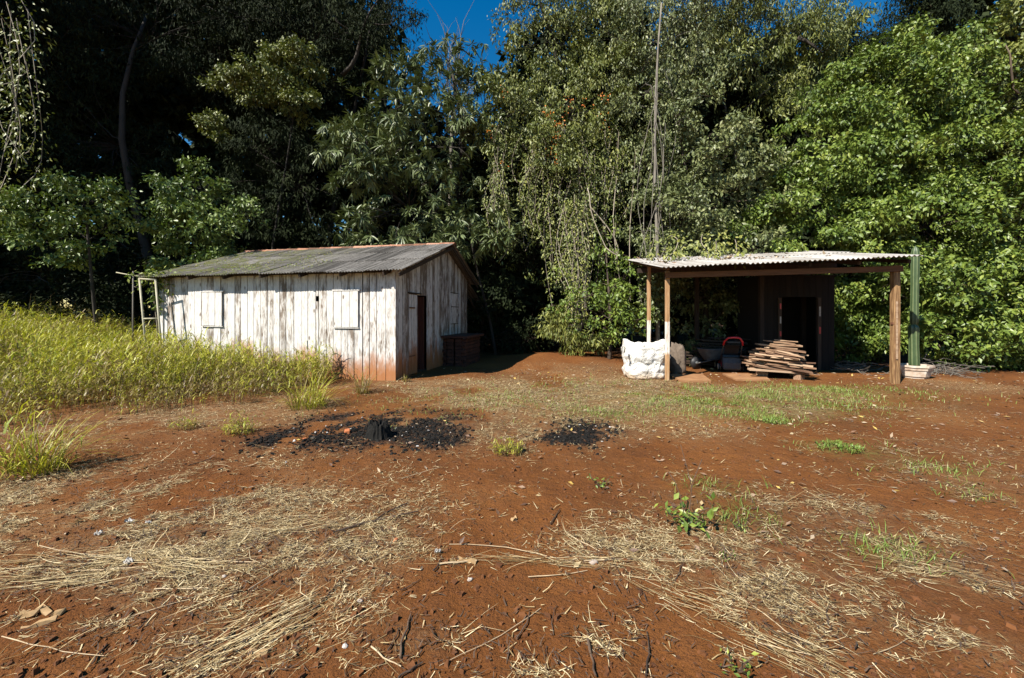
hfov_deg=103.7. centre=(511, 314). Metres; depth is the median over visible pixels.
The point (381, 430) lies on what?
charred stump
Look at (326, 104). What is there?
forest tree
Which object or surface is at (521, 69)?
forest tree
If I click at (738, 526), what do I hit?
weed
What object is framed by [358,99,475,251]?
forest tree
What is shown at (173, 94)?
forest tree
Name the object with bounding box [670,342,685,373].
sack
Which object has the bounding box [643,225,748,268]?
trailing creeper
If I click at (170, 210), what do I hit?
young tree
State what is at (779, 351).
board
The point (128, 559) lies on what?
scrap
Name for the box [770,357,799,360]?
board
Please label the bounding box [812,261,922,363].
shrub
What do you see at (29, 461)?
grass tuft
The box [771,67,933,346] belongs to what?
forest tree
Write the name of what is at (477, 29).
sky
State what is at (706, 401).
short grass
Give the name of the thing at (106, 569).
stick
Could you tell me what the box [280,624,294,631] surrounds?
wood chip
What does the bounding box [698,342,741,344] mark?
board
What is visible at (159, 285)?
creeper
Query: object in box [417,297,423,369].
inner door
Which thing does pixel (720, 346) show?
board
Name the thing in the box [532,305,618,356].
shrub
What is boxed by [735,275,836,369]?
plank booth
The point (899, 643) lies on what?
stick
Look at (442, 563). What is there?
stick
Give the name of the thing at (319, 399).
grass tuft
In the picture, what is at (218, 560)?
stick
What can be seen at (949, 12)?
tree
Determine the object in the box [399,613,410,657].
stick
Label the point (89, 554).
stick
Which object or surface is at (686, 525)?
weed
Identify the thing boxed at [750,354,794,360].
board
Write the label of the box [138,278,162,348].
pipe frame
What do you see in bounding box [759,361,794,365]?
board
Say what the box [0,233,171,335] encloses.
shrub
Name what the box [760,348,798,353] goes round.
board
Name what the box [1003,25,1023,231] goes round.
forest tree
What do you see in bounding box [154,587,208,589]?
stick
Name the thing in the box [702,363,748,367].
board
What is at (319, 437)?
charcoal
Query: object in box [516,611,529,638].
stick
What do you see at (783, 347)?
board
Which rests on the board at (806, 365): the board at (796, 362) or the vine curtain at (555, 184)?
the board at (796, 362)
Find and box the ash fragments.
[272,410,609,462]
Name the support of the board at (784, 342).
on the board at (776, 344)
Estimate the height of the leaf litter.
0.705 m
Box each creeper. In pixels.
[124,266,176,337]
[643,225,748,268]
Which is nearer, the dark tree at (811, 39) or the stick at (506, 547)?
the stick at (506, 547)
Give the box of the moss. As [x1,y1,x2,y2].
[150,251,356,274]
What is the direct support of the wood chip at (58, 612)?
on the ground at (550, 360)
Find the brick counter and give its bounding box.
[441,333,483,366]
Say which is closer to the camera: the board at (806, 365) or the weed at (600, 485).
the weed at (600, 485)
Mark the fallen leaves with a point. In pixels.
(632, 549)
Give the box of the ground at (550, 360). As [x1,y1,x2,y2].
[0,320,1023,677]
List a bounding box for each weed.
[587,473,608,488]
[654,445,718,538]
[719,544,735,561]
[719,645,758,677]
[732,514,747,532]
[907,466,919,474]
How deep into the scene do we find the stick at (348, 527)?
2.96 m
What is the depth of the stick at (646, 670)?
1.81 m
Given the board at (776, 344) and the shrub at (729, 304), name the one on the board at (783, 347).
the board at (776, 344)
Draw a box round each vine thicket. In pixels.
[720,7,1023,361]
[834,152,1023,371]
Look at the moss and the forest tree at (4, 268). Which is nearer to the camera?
the moss
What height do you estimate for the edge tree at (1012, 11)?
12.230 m
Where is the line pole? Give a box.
[116,271,133,342]
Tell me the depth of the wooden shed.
10.18 m
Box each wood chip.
[15,605,43,618]
[20,615,57,628]
[36,604,52,615]
[49,607,65,616]
[247,648,268,657]
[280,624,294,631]
[457,556,476,563]
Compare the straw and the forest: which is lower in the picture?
the straw
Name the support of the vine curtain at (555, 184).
hanging from the draped tree at (586, 15)
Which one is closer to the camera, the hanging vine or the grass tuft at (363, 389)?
the grass tuft at (363, 389)
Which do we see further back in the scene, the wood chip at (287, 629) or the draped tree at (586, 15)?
the draped tree at (586, 15)
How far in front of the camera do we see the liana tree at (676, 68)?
14.14 m
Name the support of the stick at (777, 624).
on the ground at (550, 360)
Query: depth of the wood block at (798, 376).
9.51 m
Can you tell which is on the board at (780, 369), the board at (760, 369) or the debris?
the board at (760, 369)
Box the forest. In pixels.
[0,0,1023,337]
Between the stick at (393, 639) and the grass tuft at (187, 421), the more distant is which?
the grass tuft at (187, 421)
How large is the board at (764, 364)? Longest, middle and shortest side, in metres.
1.290 x 0.173 x 0.041 m
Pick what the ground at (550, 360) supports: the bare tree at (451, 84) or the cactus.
the bare tree at (451, 84)
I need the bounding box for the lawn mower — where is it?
[715,336,743,371]
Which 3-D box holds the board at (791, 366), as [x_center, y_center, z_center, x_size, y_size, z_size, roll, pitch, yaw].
[6.642,1.231,9.617,1.015,0.042,0.182,4,-2,23]
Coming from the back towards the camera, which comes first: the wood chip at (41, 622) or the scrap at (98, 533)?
the scrap at (98, 533)
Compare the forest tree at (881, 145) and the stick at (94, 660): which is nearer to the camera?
the stick at (94, 660)
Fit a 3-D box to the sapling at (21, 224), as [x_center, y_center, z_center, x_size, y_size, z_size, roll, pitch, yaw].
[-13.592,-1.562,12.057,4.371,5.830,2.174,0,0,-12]
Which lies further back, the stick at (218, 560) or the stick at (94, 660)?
the stick at (218, 560)
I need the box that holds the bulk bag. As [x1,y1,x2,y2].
[621,339,664,379]
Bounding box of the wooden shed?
[136,242,483,380]
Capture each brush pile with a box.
[831,360,889,375]
[881,354,994,377]
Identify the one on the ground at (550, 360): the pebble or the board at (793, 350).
the pebble
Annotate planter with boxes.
[900,363,934,378]
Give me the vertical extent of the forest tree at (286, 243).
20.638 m
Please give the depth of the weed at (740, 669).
1.74 m
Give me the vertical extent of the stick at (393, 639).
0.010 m
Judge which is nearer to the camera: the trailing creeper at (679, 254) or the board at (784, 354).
the board at (784, 354)
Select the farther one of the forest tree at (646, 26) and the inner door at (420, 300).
the forest tree at (646, 26)
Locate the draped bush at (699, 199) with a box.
[627,73,809,346]
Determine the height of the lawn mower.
0.979 m
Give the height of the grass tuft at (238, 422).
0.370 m
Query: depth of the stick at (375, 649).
1.81 m
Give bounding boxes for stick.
[1,636,103,655]
[39,545,162,559]
[74,566,138,570]
[78,553,98,569]
[91,644,107,663]
[109,599,188,624]
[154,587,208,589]
[180,556,251,561]
[248,538,329,589]
[300,579,339,618]
[335,510,417,531]
[371,645,400,666]
[374,502,407,521]
[387,627,399,649]
[397,661,422,677]
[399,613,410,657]
[439,560,476,564]
[439,608,540,665]
[449,544,581,564]
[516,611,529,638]
[528,570,586,576]
[584,558,702,560]
[586,638,596,676]
[645,631,649,675]
[740,597,808,653]
[754,640,811,654]
[873,628,928,653]
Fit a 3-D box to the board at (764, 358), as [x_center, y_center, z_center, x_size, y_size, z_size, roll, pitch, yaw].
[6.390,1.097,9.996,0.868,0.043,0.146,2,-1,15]
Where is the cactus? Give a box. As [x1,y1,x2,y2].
[908,246,919,365]
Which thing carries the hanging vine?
hanging from the forest tree at (4, 268)
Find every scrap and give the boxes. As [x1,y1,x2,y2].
[94,530,102,534]
[123,557,134,563]
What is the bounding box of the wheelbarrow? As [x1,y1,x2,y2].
[690,347,745,368]
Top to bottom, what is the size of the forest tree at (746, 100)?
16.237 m
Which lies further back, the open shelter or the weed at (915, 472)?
the open shelter
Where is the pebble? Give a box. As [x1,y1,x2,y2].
[589,559,597,564]
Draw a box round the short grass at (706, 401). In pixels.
[263,373,1019,578]
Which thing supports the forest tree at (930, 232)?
on the ground at (550, 360)
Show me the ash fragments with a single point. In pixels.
(389, 440)
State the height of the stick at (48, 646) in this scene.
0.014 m
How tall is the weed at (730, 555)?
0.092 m
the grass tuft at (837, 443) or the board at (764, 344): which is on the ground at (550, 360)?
the grass tuft at (837, 443)
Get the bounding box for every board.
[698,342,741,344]
[698,345,747,348]
[699,347,752,351]
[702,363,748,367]
[707,337,750,339]
[747,360,808,370]
[747,368,803,373]
[749,357,780,359]
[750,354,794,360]
[751,358,788,363]
[753,365,808,374]
[755,343,786,346]
[755,353,782,357]
[755,364,793,370]
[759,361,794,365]
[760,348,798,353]
[764,363,812,373]
[765,350,804,357]
[765,352,798,359]
[765,363,816,369]
[767,359,815,363]
[769,343,802,346]
[769,345,797,349]
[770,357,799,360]
[773,347,805,352]
[773,351,799,357]
[774,341,795,344]
[776,350,798,355]
[791,363,812,366]
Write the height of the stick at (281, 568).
0.007 m
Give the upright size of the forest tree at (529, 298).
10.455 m
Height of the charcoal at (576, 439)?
0.071 m
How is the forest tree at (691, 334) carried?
on the ground at (550, 360)
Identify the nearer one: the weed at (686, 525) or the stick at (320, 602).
the stick at (320, 602)
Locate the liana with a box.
[587,132,637,300]
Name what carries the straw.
on the ground at (550, 360)
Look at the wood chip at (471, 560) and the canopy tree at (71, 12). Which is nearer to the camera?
the wood chip at (471, 560)
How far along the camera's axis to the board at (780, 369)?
9.59 m
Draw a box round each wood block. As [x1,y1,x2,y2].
[756,371,767,377]
[793,374,804,379]
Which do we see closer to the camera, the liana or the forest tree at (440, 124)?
the liana
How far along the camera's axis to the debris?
2.39 m
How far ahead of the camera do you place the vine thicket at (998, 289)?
11.17 m
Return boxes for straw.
[0,354,1023,677]
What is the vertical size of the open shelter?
3.658 m
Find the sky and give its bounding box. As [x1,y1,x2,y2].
[60,0,1000,310]
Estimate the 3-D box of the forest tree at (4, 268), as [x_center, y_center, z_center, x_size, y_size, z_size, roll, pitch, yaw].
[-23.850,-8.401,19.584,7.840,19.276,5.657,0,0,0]
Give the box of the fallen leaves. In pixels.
[0,365,1023,574]
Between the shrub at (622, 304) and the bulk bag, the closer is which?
the bulk bag
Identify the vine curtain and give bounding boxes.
[481,85,636,314]
[548,194,598,340]
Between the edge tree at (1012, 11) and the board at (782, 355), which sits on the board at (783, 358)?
the board at (782, 355)
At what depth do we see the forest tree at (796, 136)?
17.02 m
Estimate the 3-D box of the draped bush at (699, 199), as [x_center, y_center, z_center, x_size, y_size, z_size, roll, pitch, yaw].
[6.611,-3.359,13.339,5.761,10.034,4.012,0,0,0]
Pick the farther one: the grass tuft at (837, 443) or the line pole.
the line pole
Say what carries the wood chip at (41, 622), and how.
on the ground at (550, 360)
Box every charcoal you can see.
[214,404,500,482]
[526,415,648,455]
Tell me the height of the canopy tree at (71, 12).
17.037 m
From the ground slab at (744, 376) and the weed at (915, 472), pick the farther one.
the ground slab at (744, 376)
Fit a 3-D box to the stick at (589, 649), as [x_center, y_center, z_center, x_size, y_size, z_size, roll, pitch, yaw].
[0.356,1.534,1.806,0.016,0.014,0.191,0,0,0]
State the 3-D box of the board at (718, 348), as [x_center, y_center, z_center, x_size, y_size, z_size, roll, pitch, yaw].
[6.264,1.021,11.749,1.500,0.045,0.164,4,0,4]
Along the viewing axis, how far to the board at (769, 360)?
9.69 m
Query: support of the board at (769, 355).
on the board at (783, 358)
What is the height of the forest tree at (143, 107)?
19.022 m
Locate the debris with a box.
[0,364,1023,677]
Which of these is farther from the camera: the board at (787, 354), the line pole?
the line pole
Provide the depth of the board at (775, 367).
9.75 m
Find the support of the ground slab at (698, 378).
on the ground at (550, 360)
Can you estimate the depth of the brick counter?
12.11 m
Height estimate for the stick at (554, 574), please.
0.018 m
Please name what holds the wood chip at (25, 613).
on the ground at (550, 360)
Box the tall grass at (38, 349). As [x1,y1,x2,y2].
[0,297,340,429]
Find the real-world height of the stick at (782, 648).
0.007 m
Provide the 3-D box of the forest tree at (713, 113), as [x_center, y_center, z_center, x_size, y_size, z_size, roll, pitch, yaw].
[7.456,-5.272,17.969,7.751,13.936,5.451,0,0,0]
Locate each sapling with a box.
[0,165,142,335]
[444,197,526,354]
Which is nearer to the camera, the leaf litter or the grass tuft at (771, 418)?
the grass tuft at (771, 418)
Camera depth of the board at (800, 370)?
9.51 m
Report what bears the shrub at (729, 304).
on the ground at (550, 360)
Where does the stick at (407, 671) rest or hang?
on the ground at (550, 360)
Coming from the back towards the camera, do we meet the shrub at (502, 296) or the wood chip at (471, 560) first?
the shrub at (502, 296)
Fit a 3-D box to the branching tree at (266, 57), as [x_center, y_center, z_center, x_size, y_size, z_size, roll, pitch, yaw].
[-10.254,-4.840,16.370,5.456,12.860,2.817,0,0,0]
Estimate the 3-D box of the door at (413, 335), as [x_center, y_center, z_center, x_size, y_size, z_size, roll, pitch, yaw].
[-2.514,0.500,10.279,0.073,2.020,0.470,0,0,12]
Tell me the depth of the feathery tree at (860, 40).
16.35 m
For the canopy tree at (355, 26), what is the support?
on the ground at (550, 360)
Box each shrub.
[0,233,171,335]
[463,238,583,353]
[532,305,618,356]
[545,216,660,358]
[629,253,768,364]
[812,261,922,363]
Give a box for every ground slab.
[670,374,710,382]
[722,373,769,380]
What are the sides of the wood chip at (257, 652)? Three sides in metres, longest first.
0.085 x 0.030 x 0.030 m
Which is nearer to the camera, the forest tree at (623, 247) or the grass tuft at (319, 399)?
the grass tuft at (319, 399)
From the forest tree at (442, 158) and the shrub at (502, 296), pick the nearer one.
the shrub at (502, 296)
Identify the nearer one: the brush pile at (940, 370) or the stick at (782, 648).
the stick at (782, 648)
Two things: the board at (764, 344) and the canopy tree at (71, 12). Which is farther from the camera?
the canopy tree at (71, 12)
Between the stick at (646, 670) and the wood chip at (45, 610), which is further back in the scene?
the wood chip at (45, 610)
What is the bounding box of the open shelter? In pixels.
[625,251,922,383]
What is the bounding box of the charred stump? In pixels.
[365,419,392,440]
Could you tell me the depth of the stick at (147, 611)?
2.08 m
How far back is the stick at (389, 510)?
3.14 m
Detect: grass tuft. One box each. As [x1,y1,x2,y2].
[0,400,139,479]
[165,408,202,429]
[208,409,264,436]
[251,362,354,410]
[344,366,392,393]
[488,434,525,456]
[760,414,789,423]
[812,437,866,453]
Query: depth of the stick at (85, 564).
2.50 m
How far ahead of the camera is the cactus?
9.77 m
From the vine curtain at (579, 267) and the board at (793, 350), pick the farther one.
the vine curtain at (579, 267)
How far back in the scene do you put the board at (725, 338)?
11.68 m
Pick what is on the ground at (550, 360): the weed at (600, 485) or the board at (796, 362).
the weed at (600, 485)
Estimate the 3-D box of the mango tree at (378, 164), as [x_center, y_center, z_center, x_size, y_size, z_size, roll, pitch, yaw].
[-3.624,-4.973,15.833,8.198,13.184,5.015,0,0,-10]
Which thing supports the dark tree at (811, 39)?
on the ground at (550, 360)
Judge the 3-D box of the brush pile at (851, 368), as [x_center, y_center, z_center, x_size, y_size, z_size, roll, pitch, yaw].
[9.377,1.437,11.100,1.991,0.415,2.068,0,0,-29]
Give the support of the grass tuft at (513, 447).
on the ground at (550, 360)
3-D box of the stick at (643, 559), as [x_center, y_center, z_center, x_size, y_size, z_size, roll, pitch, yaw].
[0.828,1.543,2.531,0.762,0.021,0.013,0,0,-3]
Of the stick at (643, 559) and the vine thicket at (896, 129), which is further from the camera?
the vine thicket at (896, 129)
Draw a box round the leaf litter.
[637,250,854,263]
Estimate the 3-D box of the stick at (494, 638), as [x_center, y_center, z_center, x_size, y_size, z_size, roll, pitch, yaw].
[-0.080,1.550,1.940,0.584,0.009,0.021,0,0,-36]
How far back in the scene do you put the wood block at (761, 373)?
9.89 m
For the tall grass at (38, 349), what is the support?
on the ground at (550, 360)
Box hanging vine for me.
[0,0,62,214]
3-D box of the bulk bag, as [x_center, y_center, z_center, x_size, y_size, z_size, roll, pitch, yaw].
[3.197,1.077,9.908,1.271,0.959,0.971,0,0,0]
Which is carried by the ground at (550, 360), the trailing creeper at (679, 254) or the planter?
the planter
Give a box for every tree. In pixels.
[0,0,99,316]
[0,0,316,331]
[24,0,209,328]
[122,0,428,248]
[124,155,271,272]
[134,0,276,271]
[188,31,329,249]
[197,0,359,252]
[296,0,415,247]
[309,31,525,265]
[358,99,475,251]
[407,1,485,205]
[407,123,504,332]
[435,138,598,349]
[468,0,656,351]
[483,12,590,341]
[527,22,686,348]
[560,0,661,342]
[590,0,749,340]
[607,38,750,346]
[649,8,748,341]
[688,0,881,276]
[688,61,852,339]
[721,25,838,281]
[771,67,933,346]
[812,30,928,346]
[819,2,910,86]
[842,65,1009,343]
[868,0,991,346]
[888,0,1023,342]
[936,0,1023,360]
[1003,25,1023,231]
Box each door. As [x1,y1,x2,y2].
[409,294,417,374]
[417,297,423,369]
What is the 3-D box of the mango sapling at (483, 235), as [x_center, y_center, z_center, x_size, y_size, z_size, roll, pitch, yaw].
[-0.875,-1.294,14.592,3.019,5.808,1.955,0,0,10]
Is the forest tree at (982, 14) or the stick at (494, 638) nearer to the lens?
the stick at (494, 638)
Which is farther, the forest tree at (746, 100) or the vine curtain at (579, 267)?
the forest tree at (746, 100)

